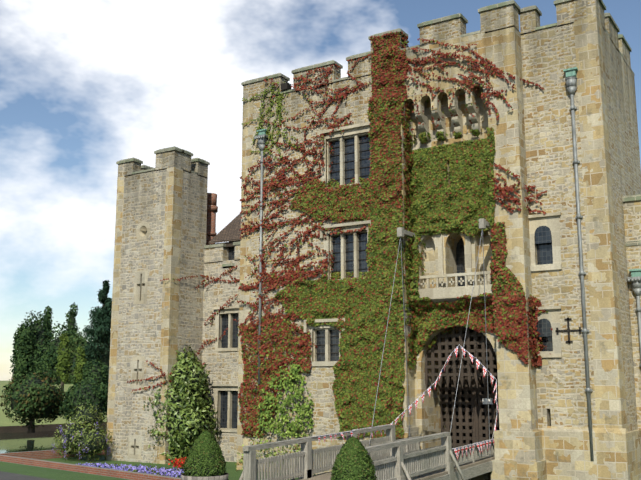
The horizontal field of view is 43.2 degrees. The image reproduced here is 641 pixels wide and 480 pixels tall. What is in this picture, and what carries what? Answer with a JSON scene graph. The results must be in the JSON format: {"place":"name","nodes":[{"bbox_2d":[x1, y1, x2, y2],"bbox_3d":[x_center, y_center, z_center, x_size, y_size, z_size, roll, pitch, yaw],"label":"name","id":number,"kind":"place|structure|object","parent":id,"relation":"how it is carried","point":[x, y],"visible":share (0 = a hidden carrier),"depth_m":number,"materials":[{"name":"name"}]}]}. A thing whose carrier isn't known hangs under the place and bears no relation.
{"place":"outdoors","nodes":[
{"label":"outdoors","id":0,"kind":"place"},
{"bbox_2d":[0,471,52,479],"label":"path","id":1,"kind":"structure","parent":0,"point":[7,476],"depth_m":22.55,"materials":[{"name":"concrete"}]},
{"bbox_2d":[0,428,105,452],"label":"lawn","id":2,"kind":"structure","parent":0,"point":[24,441],"depth_m":52.41,"materials":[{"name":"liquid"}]},
{"bbox_2d":[0,448,180,479],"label":"brick edging","id":3,"kind":"object","parent":2,"relation":"in","point":[32,458],"depth_m":31.06,"materials":[{"name":"red brick"}]},
{"bbox_2d":[0,381,106,425],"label":"meadow bank","id":4,"kind":"structure","parent":0,"point":[5,420],"depth_m":65.25,"materials":[{"name":"green plant"}]},
{"bbox_2d":[0,422,106,432],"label":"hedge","id":5,"kind":"object","parent":4,"relation":"on","point":[15,429],"depth_m":62.61,"materials":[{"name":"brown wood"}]},
{"bbox_2d":[0,280,111,432],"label":"tree","id":6,"kind":"object","parent":4,"relation":"on","point":[79,343],"depth_m":80.81,"materials":[{"name":"green plant"}]},
{"bbox_2d":[11,308,110,418],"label":"tree","id":7,"kind":"object","parent":4,"relation":"on","point":[103,360],"visible":0.21,"depth_m":70.86,"materials":[{"name":"green plant"}]},
{"bbox_2d":[0,461,128,479],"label":"forecourt grass","id":8,"kind":"structure","parent":0,"point":[42,472],"depth_m":23.96,"materials":[{"name":"green plant"}]},
{"bbox_2d":[181,437,228,479],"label":"potted plant","id":9,"kind":"object","parent":8,"relation":"on","point":[208,477],"visible":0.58,"depth_m":19.25,"materials":[{"name":"green plant"}]},
{"bbox_2d":[182,430,376,479],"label":"topiary bushes","id":10,"kind":"object","parent":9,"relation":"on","point":[200,444],"visible":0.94,"depth_m":17.74,"materials":[{"name":"green plant"}]},
{"bbox_2d":[333,445,373,479],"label":"topiary leaves","id":11,"kind":"object","parent":8,"relation":"on","point":[354,467],"visible":0.1,"depth_m":17.36,"materials":[{"name":"green plant"}]},
{"bbox_2d":[41,455,297,479],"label":"island lawn","id":12,"kind":"structure","parent":0,"point":[231,469],"depth_m":34.61,"materials":[{"name":"green plant"}]},
{"bbox_2d":[77,457,186,477],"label":"flower beds","id":13,"kind":"object","parent":12,"relation":"on","point":[173,471],"visible":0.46,"depth_m":29.80,"materials":[{"name":"purple plant"}]},
{"bbox_2d":[61,352,205,457],"bbox_3d":[-8.388,7.455,36.047,6.941,5.183,2.181,-2,-10,9],"label":"shrub","id":14,"kind":"object","parent":12,"relation":"on","point":[91,447],"visible":0.31,"depth_m":35.27,"materials":[{"name":"green plant"}]},
{"bbox_2d":[105,167,182,463],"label":"corner quoins","id":15,"kind":"object","parent":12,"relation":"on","point":[171,271],"visible":0.81,"depth_m":36.22,"materials":[{"name":"beige stone"}]},
{"bbox_2d":[112,168,207,463],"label":"tower","id":16,"kind":"structure","parent":12,"relation":"on","point":[139,325],"depth_m":36.62,"materials":[{"name":"stone"}]},
{"bbox_2d":[128,221,149,458],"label":"arrow slits","id":17,"kind":"object","parent":16,"relation":"attached to","point":[131,438],"visible":0.77,"depth_m":36.12,"materials":[{"name":"stone"}]},
{"bbox_2d":[118,150,207,177],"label":"battlements","id":18,"kind":"object","parent":16,"relation":"on","point":[174,158],"visible":0.62,"depth_m":37.39,"materials":[{"name":"beige stone"}]},
{"bbox_2d":[116,146,209,173],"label":"coping stones","id":19,"kind":"object","parent":18,"relation":"on","point":[148,168],"visible":0.48,"depth_m":37.85,"materials":[{"name":"beige stone"}]},
{"bbox_2d":[52,344,315,474],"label":"shrubs","id":20,"kind":"object","parent":12,"relation":"on","point":[182,449],"visible":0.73,"depth_m":34.99,"materials":[{"name":"green plant"}]},
{"bbox_2d":[201,260,239,461],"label":"curtain wall","id":21,"kind":"structure","parent":12,"relation":"on","point":[222,367],"depth_m":36.67,"materials":[{"name":"stone"}]},
{"bbox_2d":[206,193,217,244],"bbox_3d":[-5.378,-0.216,39.035,0.800,4.050,0.800,-6,-12,31],"label":"chimney","id":22,"kind":"object","parent":21,"relation":"attached to","point":[212,211],"visible":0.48,"depth_m":38.92,"materials":[{"name":"red brick"}]},
{"bbox_2d":[204,242,239,266],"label":"stone trim","id":23,"kind":"structure","parent":21,"relation":"attached to","point":[221,245],"depth_m":37.29,"materials":[{"name":"beige stone"}]},
{"bbox_2d":[211,241,239,247],"bbox_3d":[-3.281,0.136,36.996,4.100,0.220,0.400,-6,-12,31],"label":"gutter","id":24,"kind":"object","parent":23,"relation":"on","point":[229,244],"visible":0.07,"depth_m":37.34,"materials":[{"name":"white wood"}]},
{"bbox_2d":[228,247,234,259],"bbox_3d":[-3.983,0.599,37.442,0.680,1.100,0.120,-6,-12,31],"label":"window","id":25,"kind":"structure","parent":23,"relation":"on","point":[231,253],"depth_m":37.52,"materials":[{"name":"black glass"}]},
{"bbox_2d":[204,245,239,267],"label":"wall","id":26,"kind":"structure","parent":21,"relation":"on","point":[216,254],"depth_m":37.44,"materials":[{"name":"beige stone"}]},
{"bbox_2d":[211,306,238,431],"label":"window frames","id":27,"kind":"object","parent":21,"relation":"hanging from","point":[226,387],"visible":0.46,"depth_m":36.26,"materials":[{"name":"beige stone"}]},
{"bbox_2d":[220,313,238,427],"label":"window panes","id":28,"kind":"structure","parent":21,"relation":"in","point":[224,409],"depth_m":36.30,"materials":[{"name":"black glass"}]},
{"bbox_2d":[227,313,232,427],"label":"window mullions","id":29,"kind":"object","parent":21,"relation":"attached to","point":[230,335],"visible":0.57,"depth_m":36.04,"materials":[{"name":"beige stone"}]},
{"bbox_2d":[248,74,370,474],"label":"wall","id":30,"kind":"structure","parent":12,"relation":"on","point":[319,380],"depth_m":32.34,"materials":[{"name":"stone"}]},
{"bbox_2d":[209,213,240,243],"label":"tiled roof","id":31,"kind":"structure","parent":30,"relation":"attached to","point":[230,231],"depth_m":38.08,"materials":[{"name":"tile"}]},
{"bbox_2d":[254,134,267,383],"bbox_3d":[-2.444,0.687,32.938,0.527,10.190,0.450,-6,-12,31],"label":"pipe","id":32,"kind":"object","parent":30,"relation":"attached to","point":[262,139],"visible":0.94,"depth_m":33.16,"materials":[{"name":"grey metal"}]},
{"bbox_2d":[257,129,266,134],"bbox_3d":[-2.431,-4.468,33.852,0.440,0.260,0.200,-6,-12,31],"label":"hopper","id":33,"kind":"object","parent":30,"relation":"attached to","point":[262,131],"visible":0.71,"depth_m":33.78,"materials":[{"name":"teal metal"}]},
{"bbox_2d":[281,82,290,90],"bbox_3d":[-1.432,-6.291,33.694,0.330,0.400,0.300,-6,-12,31],"label":"floodlight","id":34,"kind":"object","parent":30,"relation":"on","point":[285,86],"visible":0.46,"depth_m":33.58,"materials":[{"name":"grey metal"}]},
{"bbox_2d":[314,133,367,360],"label":"window mullions","id":35,"kind":"object","parent":30,"relation":"attached to","point":[343,235],"depth_m":31.31,"materials":[{"name":"beige stone"}]},
{"bbox_2d":[316,141,369,353],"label":"window glazing bars","id":36,"kind":"object","parent":30,"relation":"attached to","point":[353,241],"depth_m":31.38,"materials":[{"name":"grey metal"}]},
{"bbox_2d":[237,17,627,469],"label":"quoins","id":37,"kind":"object","parent":30,"relation":"attached to","point":[609,378],"visible":0.76,"depth_m":26.38,"materials":[{"name":"stone"}]},
{"bbox_2d":[304,122,560,332],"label":"window hood moulds","id":38,"kind":"object","parent":30,"relation":"attached to","point":[359,125],"visible":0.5,"depth_m":31.07,"materials":[{"name":"stone"}]},
{"bbox_2d":[307,126,561,365],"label":"window surrounds","id":39,"kind":"object","parent":30,"relation":"attached to","point":[552,223],"visible":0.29,"depth_m":27.09,"materials":[{"name":"beige stone"}]},
{"bbox_2d":[317,136,552,360],"bbox_3d":[4.018,0.025,29.907,9.410,8.760,0.900,-6,-12,31],"label":"window glass","id":40,"kind":"object","parent":30,"relation":"attached to","point":[544,254],"visible":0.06,"depth_m":31.19,"materials":[{"name":"black glass"}]},
{"bbox_2d":[535,226,551,336],"bbox_3d":[7.381,1.341,26.779,0.640,3.680,0.008,-6,-12,31],"label":"window","id":41,"kind":"structure","parent":40,"relation":"attached to","point":[543,235],"depth_m":26.87,"materials":[{"name":"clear glass"}]},
{"bbox_2d":[243,0,630,101],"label":"merlons","id":42,"kind":"object","parent":30,"relation":"on","point":[572,11],"visible":0.48,"depth_m":29.16,"materials":[{"name":"stone"}]},
{"bbox_2d":[241,0,634,93],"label":"coping stones","id":43,"kind":"object","parent":42,"relation":"on","point":[483,9],"visible":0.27,"depth_m":29.78,"materials":[{"name":"stone"}]},
{"bbox_2d":[409,88,496,479],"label":"gatehouse","id":44,"kind":"object","parent":12,"relation":"on","point":[427,415],"visible":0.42,"depth_m":29.01,"materials":[{"name":"stone"}]},
{"bbox_2d":[397,218,489,236],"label":"brackets","id":45,"kind":"object","parent":44,"relation":"attached to","point":[483,224],"visible":0.79,"depth_m":28.39,"materials":[{"name":"grey wood"}]},
{"bbox_2d":[405,100,487,142],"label":"corbels","id":46,"kind":"object","parent":44,"relation":"attached to","point":[457,121],"visible":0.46,"depth_m":29.06,"materials":[{"name":"stone"}]},
{"bbox_2d":[400,32,486,114],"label":"parapet wall","id":47,"kind":"structure","parent":46,"relation":"on","point":[479,48],"depth_m":29.01,"materials":[{"name":"stone"}]},
{"bbox_2d":[410,223,493,309],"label":"balcony","id":48,"kind":"structure","parent":44,"relation":"attached to","point":[440,292],"depth_m":28.17,"materials":[{"name":"stone"}]},
{"bbox_2d":[449,330,498,447],"bbox_3d":[5.322,5.476,28.680,3.200,5.300,2.300,-6,-12,31],"label":"gate passage","id":49,"kind":"object","parent":44,"relation":"on","point":[470,413],"depth_m":29.66,"materials":[{"name":"black"}]},
{"bbox_2d":[425,326,499,447],"bbox_3d":[5.265,5.120,28.658,2.870,4.595,1.400,-6,-12,31],"label":"portcullis and doors","id":50,"kind":"object","parent":49,"relation":"on","point":[471,374],"visible":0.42,"depth_m":28.83,"materials":[{"name":"brown wood"}]},
{"bbox_2d":[482,398,492,403],"bbox_3d":[5.939,5.732,28.808,0.370,0.200,0.020,-6,-12,31],"label":"door notice","id":51,"kind":"object","parent":50,"relation":"attached to","point":[484,400],"depth_m":28.81,"materials":[{"name":"white paper"}]},
{"bbox_2d":[368,25,546,479],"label":"buttresses","id":52,"kind":"structure","parent":12,"relation":"on","point":[518,447],"depth_m":26.95,"materials":[{"name":"stone"}]},
{"bbox_2d":[429,461,492,479],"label":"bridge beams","id":53,"kind":"structure","parent":12,"relation":"on","point":[477,470],"depth_m":24.20,"materials":[{"name":"grey wood"}]},
{"bbox_2d":[311,431,352,442],"bbox_3d":[0.334,5.620,23.020,0.221,0.269,2.264,-7,-12,35],"label":"bunting","id":54,"kind":"object","parent":53,"relation":"attached to","point":[335,435],"visible":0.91,"depth_m":23.09},
{"bbox_2d":[295,456,494,479],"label":"bridge deck","id":55,"kind":"structure","parent":53,"relation":"on","point":[328,476],"depth_m":22.43,"materials":[{"name":"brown wood"}]},
{"bbox_2d":[239,424,465,479],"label":"bridge rail posts","id":56,"kind":"object","parent":55,"relation":"on","point":[249,459],"visible":0.56,"depth_m":21.60,"materials":[{"name":"grey wood"}]},
{"bbox_2d":[369,228,489,447],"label":"drawbridge chains","id":57,"kind":"object","parent":55,"relation":"on","point":[464,340],"visible":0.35,"depth_m":26.44,"materials":[{"name":"grey metal"}]},
{"bbox_2d":[352,347,498,439],"bbox_3d":[3.076,4.866,26.310,1.881,2.977,5.618,-20,-22,63],"label":"bunting","id":58,"kind":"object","parent":57,"relation":"hanging from","point":[471,357],"depth_m":27.18,"materials":[{"name":"multicoloured"}]},
{"bbox_2d":[454,439,493,458],"bbox_3d":[4.786,6.392,24.804,0.152,0.404,3.429,-6,-12,31],"label":"bunting","id":59,"kind":"object","parent":57,"relation":"hanging from","point":[466,447],"visible":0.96,"depth_m":24.67,"materials":[{"name":"multicoloured"}]},
{"bbox_2d":[521,22,640,431],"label":"wall","id":60,"kind":"structure","parent":12,"relation":"on","point":[548,55],"depth_m":27.11,"materials":[{"name":"stone"}]},
{"bbox_2d":[127,31,552,437],"bbox_3d":[-0.082,0.226,32.500,19.226,15.077,3.035,-7,-12,36],"label":"virginia creeper","id":61,"kind":"object","parent":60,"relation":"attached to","point":[465,193],"visible":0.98,"depth_m":29.67,"materials":[{"name":"green plant"}]},
{"bbox_2d":[555,317,581,343],"bbox_3d":[7.989,2.918,26.095,0.840,0.840,0.045,-6,-12,31],"label":"arrow slit","id":62,"kind":"object","parent":60,"relation":"attached to","point":[568,330],"visible":0.92,"depth_m":26.08,"materials":[{"name":"grey stone"}]},
{"bbox_2d":[563,67,577,77],"bbox_3d":[8.410,-5.615,27.220,0.440,0.260,0.200,-6,-12,31],"label":"hopper","id":63,"kind":"object","parent":60,"relation":"attached to","point":[570,72],"visible":0.93,"depth_m":27.18,"materials":[{"name":"teal metal"}]},
{"bbox_2d":[565,77,593,460],"bbox_3d":[8.410,0.711,26.125,0.400,12.420,0.400,-6,-12,31],"label":"pipe","id":64,"kind":"object","parent":60,"relation":"attached to","point":[571,85],"visible":1,"depth_m":26.12,"materials":[{"name":"grey metal"}]},
{"bbox_2d":[542,426,640,479],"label":"plinth","id":65,"kind":"structure","parent":60,"relation":"on","point":[616,453],"depth_m":25.23,"materials":[{"name":"stone"}]},
{"bbox_2d":[623,200,640,429],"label":"curtain","id":66,"kind":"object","parent":12,"relation":"on","point":[632,215],"depth_m":27.62,"materials":[{"name":"stone"}]},
{"bbox_2d":[622,194,640,245],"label":"curtain wall coping","id":67,"kind":"object","parent":66,"relation":"on","point":[637,197],"visible":0.8,"depth_m":27.85,"materials":[{"name":"beige stone"}]},
{"bbox_2d":[627,276,640,366],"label":"drainpipe","id":68,"kind":"object","parent":66,"relation":"attached to","point":[636,284],"visible":1,"depth_m":27.24,"materials":[{"name":"grey metal"}]},
{"bbox_2d":[629,269,640,276],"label":"hopper","id":69,"kind":"object","parent":66,"relation":"attached to","point":[635,272],"visible":0.83,"depth_m":27.43,"materials":[{"name":"green metal"}]},
{"bbox_2d":[0,0,640,380],"label":"sky","id":70,"kind":"structure","parent":0,"point":[87,87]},
{"bbox_2d":[256,436,443,479],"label":"railing balusters","id":71,"kind":"object","parent":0,"point":[416,463],"visible":0.67,"depth_m":21.52,"materials":[{"name":"grey wood"}]},
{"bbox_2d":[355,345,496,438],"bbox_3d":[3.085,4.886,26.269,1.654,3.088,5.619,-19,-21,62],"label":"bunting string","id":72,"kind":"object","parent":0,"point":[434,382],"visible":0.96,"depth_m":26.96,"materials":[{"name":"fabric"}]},
{"bbox_2d":[396,436,494,465],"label":"drawbridge rails","id":73,"kind":"object","parent":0,"point":[473,459],"visible":0.29,"depth_m":25.59,"materials":[{"name":"grey wood"}]},
{"bbox_2d":[403,442,492,462],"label":"railing balusters","id":74,"kind":"object","parent":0,"point":[468,456],"visible":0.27,"depth_m":25.17,"materials":[{"name":"grey wood"}]}
]}

